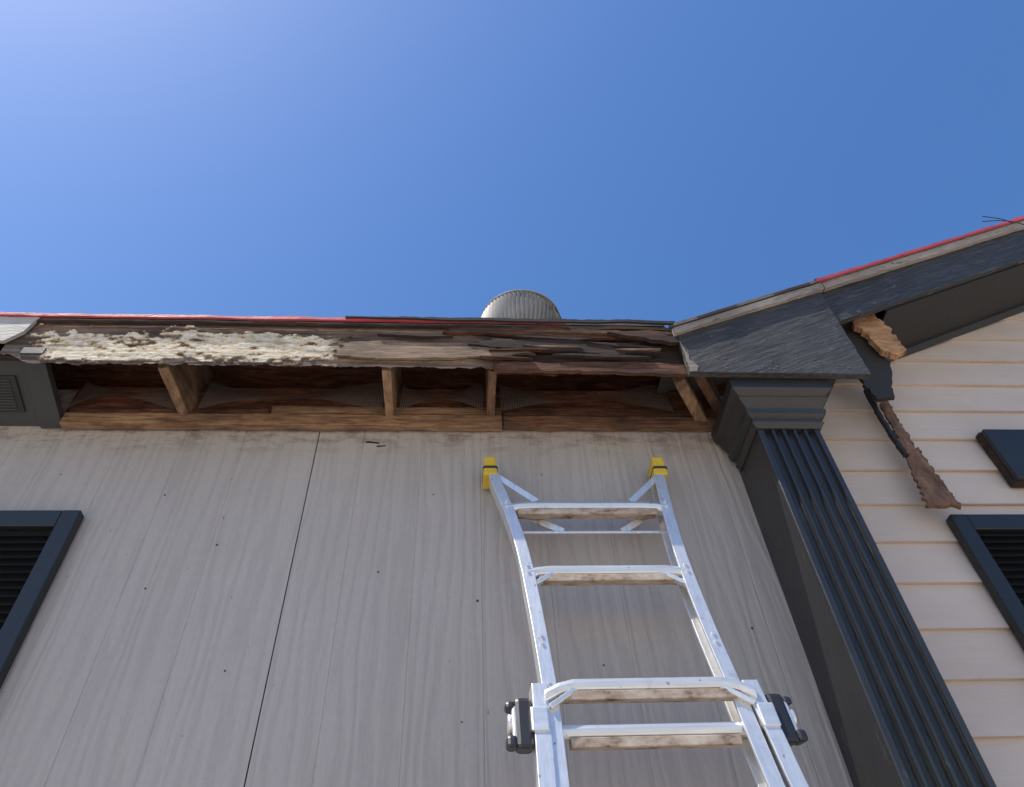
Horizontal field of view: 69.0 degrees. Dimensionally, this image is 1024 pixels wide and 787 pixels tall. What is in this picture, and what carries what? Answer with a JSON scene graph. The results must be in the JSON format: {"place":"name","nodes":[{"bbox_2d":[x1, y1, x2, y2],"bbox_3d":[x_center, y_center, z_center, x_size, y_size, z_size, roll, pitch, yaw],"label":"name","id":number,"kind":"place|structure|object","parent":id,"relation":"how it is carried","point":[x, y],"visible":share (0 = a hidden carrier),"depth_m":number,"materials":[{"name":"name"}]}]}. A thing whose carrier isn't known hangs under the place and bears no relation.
{"place":"outdoors","nodes":[
{"label":"outdoors","id":0,"kind":"place"},
{"bbox_2d":[20,347,63,427],"bbox_3d":[-1.578,-0.016,2.509,0.072,0.103,0.272,0,-48,-4],"label":"soffit edge board","id":1,"kind":"object","parent":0,"point":[44,393],"visible":0.89,"depth_m":2.50,"materials":[{"name":"grey wood"}]},
{"bbox_2d":[0,390,319,786],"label":"wall panel","id":2,"kind":"structure","parent":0,"point":[117,676],"depth_m":2.09,"materials":[{"name":"grey wood"}]},
{"bbox_2d":[5,316,665,327],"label":"eave roof","id":3,"kind":"structure","parent":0,"point":[625,324],"depth_m":2.66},
{"bbox_2d":[345,316,674,324],"bbox_3d":[0.002,-0.262,2.660,1.180,0.020,0.012,0,-48,-4],"label":"felt edge","id":4,"kind":"object","parent":3,"relation":"on","point":[540,320],"visible":0.99,"depth_m":2.66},
{"bbox_2d":[0,335,680,363],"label":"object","id":5,"kind":"object","parent":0,"point":[665,358],"visible":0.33,"depth_m":2.59,"materials":[{"name":"brown wood"}]},
{"bbox_2d":[0,323,681,375],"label":"fascia board","id":6,"kind":"object","parent":5,"relation":"attached to","point":[130,344],"visible":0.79,"depth_m":2.52,"materials":[{"name":"white wood"}]},
{"bbox_2d":[0,316,39,343],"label":"fascia corner patch","id":7,"kind":"object","parent":6,"relation":"attached to","point":[12,328],"visible":1,"depth_m":2.52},
{"bbox_2d":[333,340,535,359],"bbox_3d":[-0.261,-0.146,2.543,0.683,0.100,0.009,0,-48,-4],"label":"fascia board","id":8,"kind":"object","parent":6,"relation":"attached to","point":[385,350],"visible":1,"depth_m":2.53,"materials":[{"name":"beige wood"}]},
{"bbox_2d":[479,355,532,360],"bbox_3d":[-0.020,-0.119,2.520,0.180,0.013,0.012,0,-48,-4],"label":"splinter","id":9,"kind":"object","parent":6,"relation":"attached to","point":[493,357],"visible":1,"depth_m":2.52,"materials":[{"name":"brown wood"}]},
{"bbox_2d":[489,348,550,351],"bbox_3d":[0.028,-0.149,2.557,0.216,0.013,0.012,0,-48,-4],"label":"splinter","id":10,"kind":"object","parent":6,"relation":"attached to","point":[518,350],"visible":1,"depth_m":2.55,"materials":[{"name":"brown wood"}]},
{"bbox_2d":[523,344,580,347],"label":"splinter","id":11,"kind":"object","parent":10,"relation":"on","point":[549,346],"visible":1,"depth_m":2.57,"materials":[{"name":"beige wood"}]},
{"bbox_2d":[510,335,595,340],"bbox_3d":[0.143,-0.192,2.613,0.301,0.020,0.012,0,-48,-4],"label":"splinter","id":12,"kind":"object","parent":6,"relation":"attached to","point":[527,337],"visible":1,"depth_m":2.61,"materials":[{"name":"brown wood"}]},
{"bbox_2d":[443,327,671,355],"bbox_3d":[0.181,-0.181,2.614,0.848,0.156,0.016,0,-48,-4],"label":"torn strip","id":13,"kind":"object","parent":6,"relation":"attached to","point":[503,343],"depth_m":2.60,"materials":[{"name":"brown wood"}]},
{"bbox_2d":[543,330,606,334],"bbox_3d":[0.263,-0.215,2.648,0.305,0.013,0.012,0,-48,-4],"label":"splinter","id":14,"kind":"object","parent":6,"relation":"attached to","point":[582,332],"visible":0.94,"depth_m":2.64,"materials":[{"name":"beige wood"}]},
{"bbox_2d":[494,361,687,376],"bbox_3d":[0.275,-0.083,2.518,0.672,0.063,0.014,0,-48,-4],"label":"torn strip","id":15,"kind":"object","parent":6,"relation":"attached to","point":[640,369],"visible":0.98,"depth_m":2.51,"materials":[{"name":"brown wood"}]},
{"bbox_2d":[552,353,650,359],"bbox_3d":[0.308,-0.126,2.551,0.340,0.018,0.012,0,-48,-4],"label":"splinter","id":16,"kind":"object","parent":6,"relation":"attached to","point":[603,356],"visible":1,"depth_m":2.55,"materials":[{"name":"brown wood"}]},
{"bbox_2d":[615,348,660,351],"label":"splinter","id":17,"kind":"object","parent":6,"relation":"attached to","point":[650,349],"visible":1,"depth_m":2.59,"materials":[{"name":"beige wood"}]},
{"bbox_2d":[584,342,659,347],"bbox_3d":[0.383,-0.166,2.601,0.261,0.029,0.012,0,-48,-4],"label":"splinter","id":18,"kind":"object","parent":17,"relation":"on","point":[620,345],"visible":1,"depth_m":2.60,"materials":[{"name":"brown wood"}]},
{"bbox_2d":[607,331,678,345],"bbox_3d":[0.467,-0.193,2.623,0.261,0.059,0.017,0,-48,-4],"label":"torn splinter","id":19,"kind":"object","parent":6,"relation":"attached to","point":[661,339],"visible":0.97,"depth_m":2.62,"materials":[{"name":"brown wood"}]},
{"bbox_2d":[52,370,727,394],"bbox_3d":[-2.308,0.053,2.708,6.540,0.440,0.040,0,-48,-4],"label":"cavity","id":20,"kind":"object","parent":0,"point":[70,380],"depth_m":2.92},
{"bbox_2d":[271,406,716,417],"bbox_3d":[-0.048,0.071,2.701,1.610,0.048,0.030,0,-48,-4],"label":"soffit ledger","id":21,"kind":"object","parent":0,"point":[610,412],"depth_m":2.69,"materials":[{"name":"wood"}]},
{"bbox_2d":[0,0,1023,327],"label":"sky","id":22,"kind":"structure","parent":0,"point":[654,160],"materials":[{"name":"blue"}]},
{"bbox_2d":[245,395,852,786],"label":"wall panel","id":23,"kind":"structure","parent":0,"point":[404,662],"depth_m":2.11,"materials":[{"name":"grey wood"}]},
{"bbox_2d":[841,310,883,340],"bbox_3d":[1.336,-0.233,2.958,0.280,0.182,0.254,0,-48,-4],"label":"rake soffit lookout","id":24,"kind":"object","parent":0,"point":[878,315],"depth_m":2.95,"materials":[{"name":"black wood"}]},
{"bbox_3d":[-3.638,-0.191,2.371,3.840,0.215,0.022,0,-48,-4],"label":"fascia","id":25,"kind":"object","parent":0,"visible":0},
{"bbox_2d":[0,312,564,324],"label":"red drip edge","id":26,"kind":"object","parent":25,"relation":"attached to","point":[169,316],"visible":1,"depth_m":2.60,"materials":[{"name":"red metal"}]},
{"bbox_2d":[36,318,671,331],"bbox_3d":[-0.542,-0.241,2.628,2.250,0.016,0.012,0,-48,-4],"label":"bare roof edge","id":27,"kind":"object","parent":25,"relation":"attached to","point":[243,323],"visible":0.99,"depth_m":2.62,"materials":[{"name":"brown wood"}]},
{"bbox_2d":[377,333,452,338],"bbox_3d":[-0.336,-0.199,2.586,0.261,0.014,0.012,0,-48,-4],"label":"splinter","id":28,"kind":"object","parent":25,"relation":"attached to","point":[409,335],"visible":1,"depth_m":2.58,"materials":[{"name":"brown wood"}]},
{"label":"ground","id":29,"kind":"structure","parent":0,"visible":0},
{"bbox_2d":[482,457,808,786],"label":"extension ladder","id":30,"kind":"object","parent":29,"relation":"on","point":[763,731],"visible":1,"depth_m":1.69,"materials":[{"name":"metal"}]},
{"bbox_3d":[-0.326,5.329,2.805,10.600,0.118,8.030,0,-48,-4],"label":"foundation","id":31,"kind":"object","parent":29,"relation":"on","visible":0},
{"bbox_2d":[820,312,1023,786],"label":"lap siding","id":32,"kind":"object","parent":31,"relation":"on","point":[953,398],"visible":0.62,"depth_m":2.52,"materials":[{"name":"paint"}]},
{"bbox_2d":[863,389,909,457],"bbox_3d":[1.346,0.099,2.696,0.034,0.374,0.040,0,-48,-4],"label":"torn corner strip edge","id":33,"kind":"object","parent":32,"relation":"attached to","point":[899,447],"visible":0.95,"depth_m":2.67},
{"bbox_2d":[880,400,960,509],"bbox_3d":[1.372,0.175,2.623,0.135,0.620,0.052,0,-48,-4],"label":"torn corner strip","id":34,"kind":"object","parent":32,"relation":"attached to","point":[935,492],"visible":0.87,"depth_m":2.49,"materials":[{"name":"brown wood"}]},
{"bbox_2d":[882,263,1023,346],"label":"rake soffit","id":35,"kind":"structure","parent":32,"relation":"attached to","point":[927,317],"depth_m":3.11,"materials":[{"name":"black wood"}]},
{"bbox_2d":[843,325,894,401],"bbox_3d":[1.319,-0.131,2.815,0.210,0.365,0.097,20,-53,-20],"label":"broken sheathing back","id":36,"kind":"object","parent":35,"relation":"attached to","point":[877,385],"visible":0.59,"depth_m":2.78,"materials":[{"name":"black paint"}]},
{"bbox_2d":[851,314,906,359],"bbox_3d":[1.398,-0.237,2.862,0.189,0.243,0.075,17,-51,-18],"label":"broken sheathing","id":37,"kind":"object","parent":35,"relation":"attached to","point":[874,330],"visible":0.76,"depth_m":2.83,"materials":[{"name":"brown wood"}]},
{"bbox_2d":[883,303,1023,361],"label":"rake soffit frieze","id":38,"kind":"object","parent":32,"relation":"attached to","point":[958,331],"visible":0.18,"depth_m":3.22,"materials":[{"name":"white wood"}]},
{"bbox_2d":[946,514,1023,650],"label":"window shutter","id":39,"kind":"object","parent":32,"relation":"attached to","point":[992,545],"depth_m":2.31,"materials":[{"name":"plastic"}]},
{"bbox_2d":[975,432,1023,487],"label":"wall vent frame","id":40,"kind":"object","parent":32,"relation":"attached to","point":[998,463],"visible":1,"depth_m":2.61,"materials":[{"name":"black wood"}]},
{"bbox_2d":[981,429,1023,480],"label":"wall vent board","id":41,"kind":"object","parent":40,"relation":"in","point":[1007,446],"depth_m":2.64,"materials":[{"name":"wood"}]},
{"bbox_3d":[-2.201,1.203,1.352,6.600,3.600,0.034,0,-48,-4],"label":"wall","id":42,"kind":"object","parent":31,"relation":"on","visible":0},
{"bbox_2d":[0,361,39,425],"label":"soffit panel","id":43,"kind":"structure","parent":42,"relation":"attached to","point":[28,417],"depth_m":2.53,"materials":[{"name":"grey wood"}]},
{"bbox_2d":[0,375,24,411],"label":"soffit vent frame","id":44,"kind":"object","parent":43,"relation":"attached to","point":[16,393],"visible":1,"depth_m":2.50,"materials":[{"name":"grey metal"}]},
{"bbox_2d":[0,400,14,401],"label":"soffit vent slat","id":45,"kind":"object","parent":44,"relation":"in","point":[7,400],"visible":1,"depth_m":2.51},
{"bbox_2d":[0,408,17,409],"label":"soffit vent slat","id":46,"kind":"object","parent":44,"relation":"attached to","point":[8,408],"visible":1,"depth_m":2.52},
{"bbox_2d":[0,510,83,688],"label":"window shutter","id":47,"kind":"object","parent":42,"relation":"attached to","point":[35,545],"depth_m":2.14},
{"bbox_2d":[68,382,174,408],"bbox_3d":[-1.361,-0.017,2.638,0.360,0.180,0.094,0,-48,-4],"label":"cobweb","id":48,"kind":"object","parent":42,"relation":"attached to","point":[90,390],"visible":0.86,"depth_m":2.62,"materials":[{"name":"grey"}]},
{"bbox_2d":[65,387,710,420],"bbox_3d":[-0.401,0.041,2.731,2.350,0.174,0.007,0,-48,-4],"label":"plate edge board","id":49,"kind":"object","parent":42,"relation":"attached to","point":[115,401],"visible":0.45,"depth_m":2.75,"materials":[{"name":"wood"}]},
{"bbox_2d":[198,382,383,408],"bbox_3d":[-0.783,-0.014,2.678,0.640,0.186,0.094,0,-48,-4],"label":"cobweb","id":50,"kind":"object","parent":49,"relation":"attached to","point":[219,392],"visible":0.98,"depth_m":2.68},
{"bbox_2d":[499,384,673,411],"bbox_3d":[0.270,-0.005,2.744,0.630,0.184,0.096,0,-48,-4],"label":"insect screen","id":51,"kind":"object","parent":49,"relation":"attached to","point":[649,388],"visible":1,"depth_m":2.75,"materials":[{"name":"grey"}]},
{"bbox_2d":[399,384,483,410],"bbox_3d":[-0.254,-0.008,2.711,0.300,0.184,0.092,0,-48,-4],"label":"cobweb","id":52,"kind":"object","parent":42,"relation":"attached to","point":[404,390],"visible":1,"depth_m":2.71,"materials":[{"name":"grey"}]},
{"bbox_3d":[-1.048,3.970,7.542,10.142,1.726,4.300,0,-48,-4],"label":"eave","id":53,"kind":"object","parent":42,"relation":"attached to","visible":0},
{"bbox_2d":[158,363,212,414],"bbox_3d":[-1.165,-0.080,2.679,0.065,0.339,0.312,-3,-48,-1],"label":"rafter tail","id":54,"kind":"object","parent":53,"relation":"attached to","point":[185,383],"visible":0.48,"depth_m":2.59},
{"bbox_2d":[0,343,623,375],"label":"roof decking","id":55,"kind":"object","parent":53,"relation":"on","point":[257,368],"visible":0.12,"depth_m":2.91,"materials":[{"name":"brown wood"}]},
{"bbox_2d":[382,367,401,415],"bbox_3d":[-0.437,-0.074,2.726,0.030,0.339,0.306,0,-48,-4],"label":"rafter tail","id":56,"kind":"object","parent":53,"relation":"attached to","point":[392,377],"visible":0.49,"depth_m":2.60},
{"bbox_2d":[59,412,715,430],"bbox_3d":[-0.393,0.103,2.635,2.305,0.059,0.034,0,-48,-4],"label":"soffit ledger","id":57,"kind":"object","parent":56,"relation":"attached to","point":[262,421],"depth_m":2.62,"materials":[{"name":"brown wood"}]},
{"bbox_2d":[69,408,269,413],"bbox_3d":[-1.203,0.070,2.624,0.685,0.033,0.019,0,-48,-4],"label":"wood board","id":58,"kind":"object","parent":57,"relation":"on","point":[194,411],"visible":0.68,"depth_m":2.62,"materials":[{"name":"brown wood"}]},
{"bbox_2d":[672,377,721,420],"bbox_3d":[0.683,-0.015,2.738,0.105,0.234,0.367,-25,-52,18],"label":"end lookout","id":59,"kind":"object","parent":57,"relation":"on","point":[688,394],"depth_m":2.65,"materials":[{"name":"brown wood"}]},
{"bbox_2d":[485,368,496,415],"bbox_3d":[-0.080,-0.071,2.749,0.028,0.339,0.306,0,-48,-4],"label":"rafter tail","id":60,"kind":"object","parent":53,"relation":"attached to","point":[490,381],"visible":0.4,"depth_m":2.60},
{"bbox_2d":[481,289,560,318],"bbox_3d":[0.044,-0.208,3.207,0.376,0.474,0.376,0,-48,-4],"label":"turbine roof vent","id":61,"kind":"object","parent":53,"relation":"on","point":[522,303],"visible":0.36,"depth_m":3.15,"materials":[{"name":"silver metal"}]},
{"bbox_3d":[-0.600,7.172,6.837,10.800,3.500,0.100,0,-48,-4],"label":"back wall","id":62,"kind":"object","parent":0,"visible":0},
{"bbox_2d":[657,220,1023,393],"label":"gable roof","id":63,"kind":"structure","parent":62,"relation":"on","point":[666,384],"depth_m":2.89,"materials":[{"name":"wood"}]},
{"bbox_2d":[669,282,819,329],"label":"drip edge","id":64,"kind":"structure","parent":63,"relation":"attached to","point":[672,326],"depth_m":2.74,"materials":[{"name":"metal"}]},
{"bbox_2d":[672,282,823,336],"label":"box top trim","id":65,"kind":"structure","parent":63,"relation":"attached to","point":[755,307],"depth_m":2.75,"materials":[{"name":"grey wood"}]},
{"bbox_2d":[678,292,870,379],"bbox_3d":[0.894,-0.229,2.696,0.626,0.513,0.024,0,-48,-4],"label":"eave box face","id":66,"kind":"object","parent":63,"relation":"attached to","point":[749,345],"visible":0.96,"depth_m":2.61},
{"bbox_2d":[681,344,697,371],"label":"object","id":67,"kind":"object","parent":66,"relation":"attached to","point":[693,366],"visible":1,"depth_m":2.51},
{"bbox_2d":[814,216,1023,282],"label":"red rake edge","id":68,"kind":"object","parent":63,"relation":"attached to","point":[856,268],"visible":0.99,"depth_m":3.11,"materials":[{"name":"red metal"}]},
{"bbox_2d":[821,229,1023,324],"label":"rake board","id":69,"kind":"object","parent":63,"relation":"attached to","point":[850,302],"visible":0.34,"depth_m":3.02,"materials":[{"name":"black wood"}]},
{"bbox_2d":[822,221,1023,291],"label":"rake trim","id":70,"kind":"structure","parent":69,"relation":"attached to","point":[831,284],"depth_m":3.10,"materials":[{"name":"grey wood"}]},
{"bbox_2d":[982,220,1023,224],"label":"loose wire","id":71,"kind":"object","parent":63,"relation":"attached to","point":[1003,220],"visible":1,"depth_m":3.29,"materials":[{"name":"black plastic"}]},
{"bbox_3d":[1.021,2.161,0.254,0.287,0.182,0.243,0,-48,-4],"label":"plinth","id":72,"kind":"object","parent":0,"visible":0},
{"bbox_2d":[739,429,996,786],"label":"shaft","id":73,"kind":"object","parent":72,"relation":"on","point":[894,715],"visible":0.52,"depth_m":1.93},
{"bbox_2d":[711,379,831,470],"bbox_3d":[0.899,0.110,2.536,0.348,0.178,0.263,0,-48,-4],"label":"capital","id":74,"kind":"object","parent":73,"relation":"on","point":[748,408],"visible":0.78,"depth_m":2.48,"materials":[{"name":"grey wood"}]},
{"bbox_2d":[731,378,835,407],"bbox_3d":[0.916,0.043,2.611,0.362,0.014,0.261,0,-48,-4],"label":"eave box bottom","id":75,"kind":"object","parent":74,"relation":"on","point":[832,382],"visible":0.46,"depth_m":2.52,"materials":[{"name":"black paint"}]}
]}

